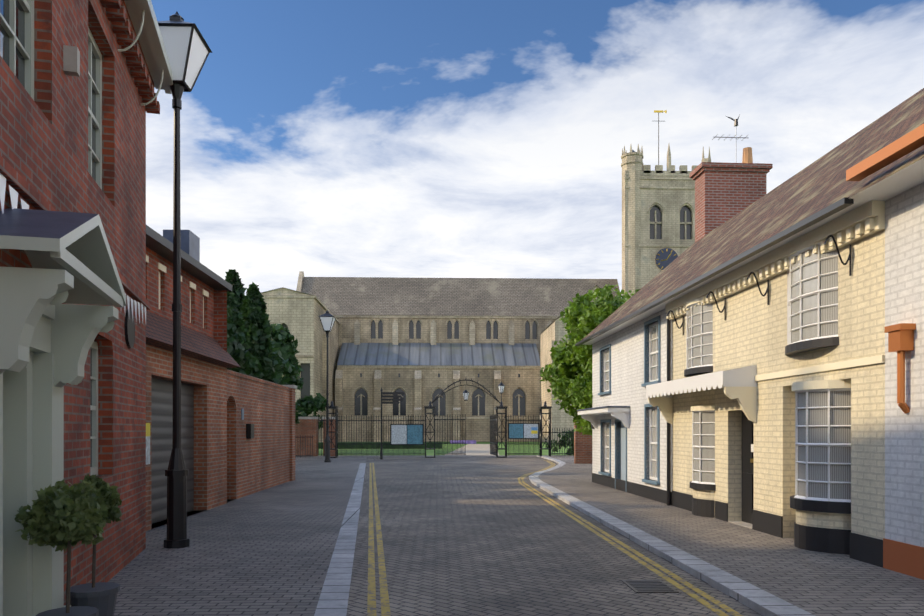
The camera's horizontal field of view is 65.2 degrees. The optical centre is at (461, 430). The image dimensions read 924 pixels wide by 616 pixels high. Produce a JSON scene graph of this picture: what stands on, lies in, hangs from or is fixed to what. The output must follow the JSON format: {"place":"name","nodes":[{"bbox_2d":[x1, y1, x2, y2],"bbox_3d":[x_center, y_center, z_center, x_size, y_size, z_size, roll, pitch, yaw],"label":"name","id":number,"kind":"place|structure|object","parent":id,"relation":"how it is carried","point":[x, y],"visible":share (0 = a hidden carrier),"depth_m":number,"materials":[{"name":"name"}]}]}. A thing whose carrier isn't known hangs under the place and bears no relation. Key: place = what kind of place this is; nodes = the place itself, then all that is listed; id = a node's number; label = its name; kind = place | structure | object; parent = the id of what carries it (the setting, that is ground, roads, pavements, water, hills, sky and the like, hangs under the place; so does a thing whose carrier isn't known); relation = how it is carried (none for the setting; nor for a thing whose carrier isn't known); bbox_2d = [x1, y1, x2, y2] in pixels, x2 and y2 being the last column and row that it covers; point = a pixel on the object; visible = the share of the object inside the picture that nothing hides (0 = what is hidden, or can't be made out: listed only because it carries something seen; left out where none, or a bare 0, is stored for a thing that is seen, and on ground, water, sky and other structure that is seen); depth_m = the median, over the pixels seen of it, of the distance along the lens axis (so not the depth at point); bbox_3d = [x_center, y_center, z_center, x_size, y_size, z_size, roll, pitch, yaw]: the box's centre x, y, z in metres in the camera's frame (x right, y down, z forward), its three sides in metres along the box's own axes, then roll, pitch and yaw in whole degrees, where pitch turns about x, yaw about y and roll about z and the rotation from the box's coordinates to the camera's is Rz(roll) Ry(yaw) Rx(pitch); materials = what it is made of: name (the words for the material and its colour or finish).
{"place":"outdoors","nodes":[
{"label":"outdoors","id":0,"kind":"place"},
{"bbox_2d":[109,455,564,615],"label":"pavement","id":1,"kind":"structure","parent":0,"point":[267,552],"depth_m":8.71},
{"bbox_2d":[14,479,106,615],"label":"topiary pot","id":2,"kind":"object","parent":1,"relation":"on","point":[59,517],"visible":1,"depth_m":4.65,"materials":[{"name":"grey"}]},
{"bbox_2d":[0,0,172,615],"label":"house","id":3,"kind":"structure","parent":1,"relation":"on","point":[80,80],"depth_m":5.41,"materials":[{"name":"red brick"}]},
{"bbox_2d":[70,474,121,615],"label":"topiary pot","id":4,"kind":"object","parent":1,"relation":"on","point":[101,597],"visible":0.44,"depth_m":5.48,"materials":[{"name":"grey"}]},
{"bbox_2d":[157,11,211,548],"bbox_3d":[-3.707,-1.968,9.387,0.700,6.960,0.700,0,0,-2],"label":"lamp post","id":5,"kind":"object","parent":1,"relation":"on","point":[188,49],"visible":0.81,"depth_m":9.33,"materials":[{"name":"black metal"}]},
{"bbox_2d":[146,225,239,530],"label":"garage block","id":6,"kind":"structure","parent":1,"relation":"on","point":[207,360],"depth_m":13.24,"materials":[{"name":"brick"}]},
{"bbox_2d":[225,269,282,383],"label":"conifer trees","id":7,"kind":"object","parent":1,"relation":"on","point":[250,351],"visible":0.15,"depth_m":23.63,"materials":[{"name":"green plant"}]},
{"bbox_2d":[227,369,296,501],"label":"garden wall","id":8,"kind":"structure","parent":1,"relation":"on","point":[260,434],"depth_m":17.63,"materials":[{"name":"brick"}]},
{"bbox_2d":[269,320,303,394],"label":"garden trees","id":9,"kind":"object","parent":1,"relation":"on","point":[284,345],"visible":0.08,"depth_m":50.64,"materials":[{"name":"green plant"}]},
{"bbox_2d":[295,435,312,457],"bbox_3d":[-9.658,0.862,34.261,1.334,1.200,9.155,0,0,13],"label":"fence","id":10,"kind":"object","parent":1,"relation":"on","point":[305,455],"visible":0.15,"depth_m":38.47,"materials":[{"name":"black metal"}]},
{"bbox_2d":[295,417,334,455],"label":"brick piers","id":11,"kind":"structure","parent":1,"relation":"on","point":[307,426],"depth_m":41.93,"materials":[{"name":"brick"}]},
{"bbox_2d":[319,310,335,461],"bbox_3d":[-6.355,-2.088,34.094,0.724,7.200,0.724,0,0,-2],"label":"lamp post","id":12,"kind":"object","parent":1,"relation":"on","point":[327,319],"visible":1,"depth_m":34.02,"materials":[{"name":"black metal"}]},
{"bbox_2d":[314,463,365,615],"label":"kerb","id":13,"kind":"structure","parent":1,"relation":"on","point":[333,598],"depth_m":8.15,"materials":[{"name":"stone"}]},
{"bbox_2d":[318,379,573,457],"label":"priory gates","id":14,"kind":"object","parent":1,"relation":"on","point":[403,434],"visible":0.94,"depth_m":39.88,"materials":[{"name":"black metal"}]},
{"bbox_2d":[574,423,591,463],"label":"lane wall","id":15,"kind":"structure","parent":1,"relation":"on","point":[582,449],"depth_m":31.07,"materials":[{"name":"brick"}]},
{"bbox_2d":[540,284,639,434],"bbox_3d":[4.714,-1.706,24.378,5.401,6.462,8.200,0,0,41],"label":"green tree","id":16,"kind":"object","parent":1,"relation":"on","point":[569,369],"visible":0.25,"depth_m":22.29,"materials":[{"name":"green plant"}]},
{"bbox_2d":[529,455,814,615],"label":"kerb","id":17,"kind":"structure","parent":1,"relation":"on","point":[757,599],"depth_m":7.84,"materials":[{"name":"stone"}]},
{"bbox_2d":[575,88,923,579],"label":"terrace","id":18,"kind":"structure","parent":1,"relation":"on","point":[757,358],"depth_m":9.67,"materials":[{"name":"beige brick"}]},
{"bbox_2d":[319,442,572,454],"bbox_3d":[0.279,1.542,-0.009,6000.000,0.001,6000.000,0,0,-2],"label":"ground","id":19,"kind":"structure","parent":0,"point":[500,452],"depth_m":55.01,"materials":[{"name":"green plant"}]},
{"bbox_2d":[319,440,475,448],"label":"lawn","id":20,"kind":"structure","parent":19,"relation":"on","point":[395,446],"depth_m":59.81,"materials":[{"name":"green plant"}]},
{"bbox_2d":[279,375,573,455],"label":"bushes","id":21,"kind":"object","parent":19,"relation":"on","point":[306,406],"visible":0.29,"depth_m":49.18,"materials":[{"name":"green plant"}]},
{"bbox_2d":[445,444,498,454],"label":"churchyard path","id":22,"kind":"structure","parent":0,"point":[477,449],"depth_m":54.29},
{"bbox_2d":[261,110,710,442],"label":"church","id":23,"kind":"structure","parent":0,"point":[420,343],"depth_m":100.49,"materials":[{"name":"stone"}]},
{"bbox_2d":[146,0,923,297],"label":"sky","id":24,"kind":"structure","parent":0,"point":[319,138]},
{"bbox_2d":[346,456,762,615],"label":"road","id":25,"kind":"structure","parent":0,"point":[476,536],"depth_m":8.83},
{"bbox_2d":[380,388,404,458],"bbox_3d":[-3.595,-0.348,37.385,1.290,3.720,0.140,0,0,-2],"label":"finger post","id":26,"kind":"object","parent":25,"relation":"on","point":[391,398],"visible":0.9,"depth_m":37.33,"materials":[{"name":"black metal"}]},
{"bbox_2d":[367,460,742,615],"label":"yellow lines","id":27,"kind":"object","parent":25,"relation":"on","point":[385,605],"visible":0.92,"depth_m":8.14,"materials":[{"name":"paint"}]},
{"bbox_2d":[621,580,678,592],"bbox_3d":[1.804,1.502,6.968,0.400,0.012,0.550,0,0,-2],"label":"drain grate","id":28,"kind":"object","parent":25,"relation":"on","point":[648,586],"visible":0.96,"depth_m":6.91,"materials":[{"name":"black metal"}]},
{"bbox_2d":[538,455,923,615],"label":"pavement","id":29,"kind":"structure","parent":0,"point":[817,583],"depth_m":8.04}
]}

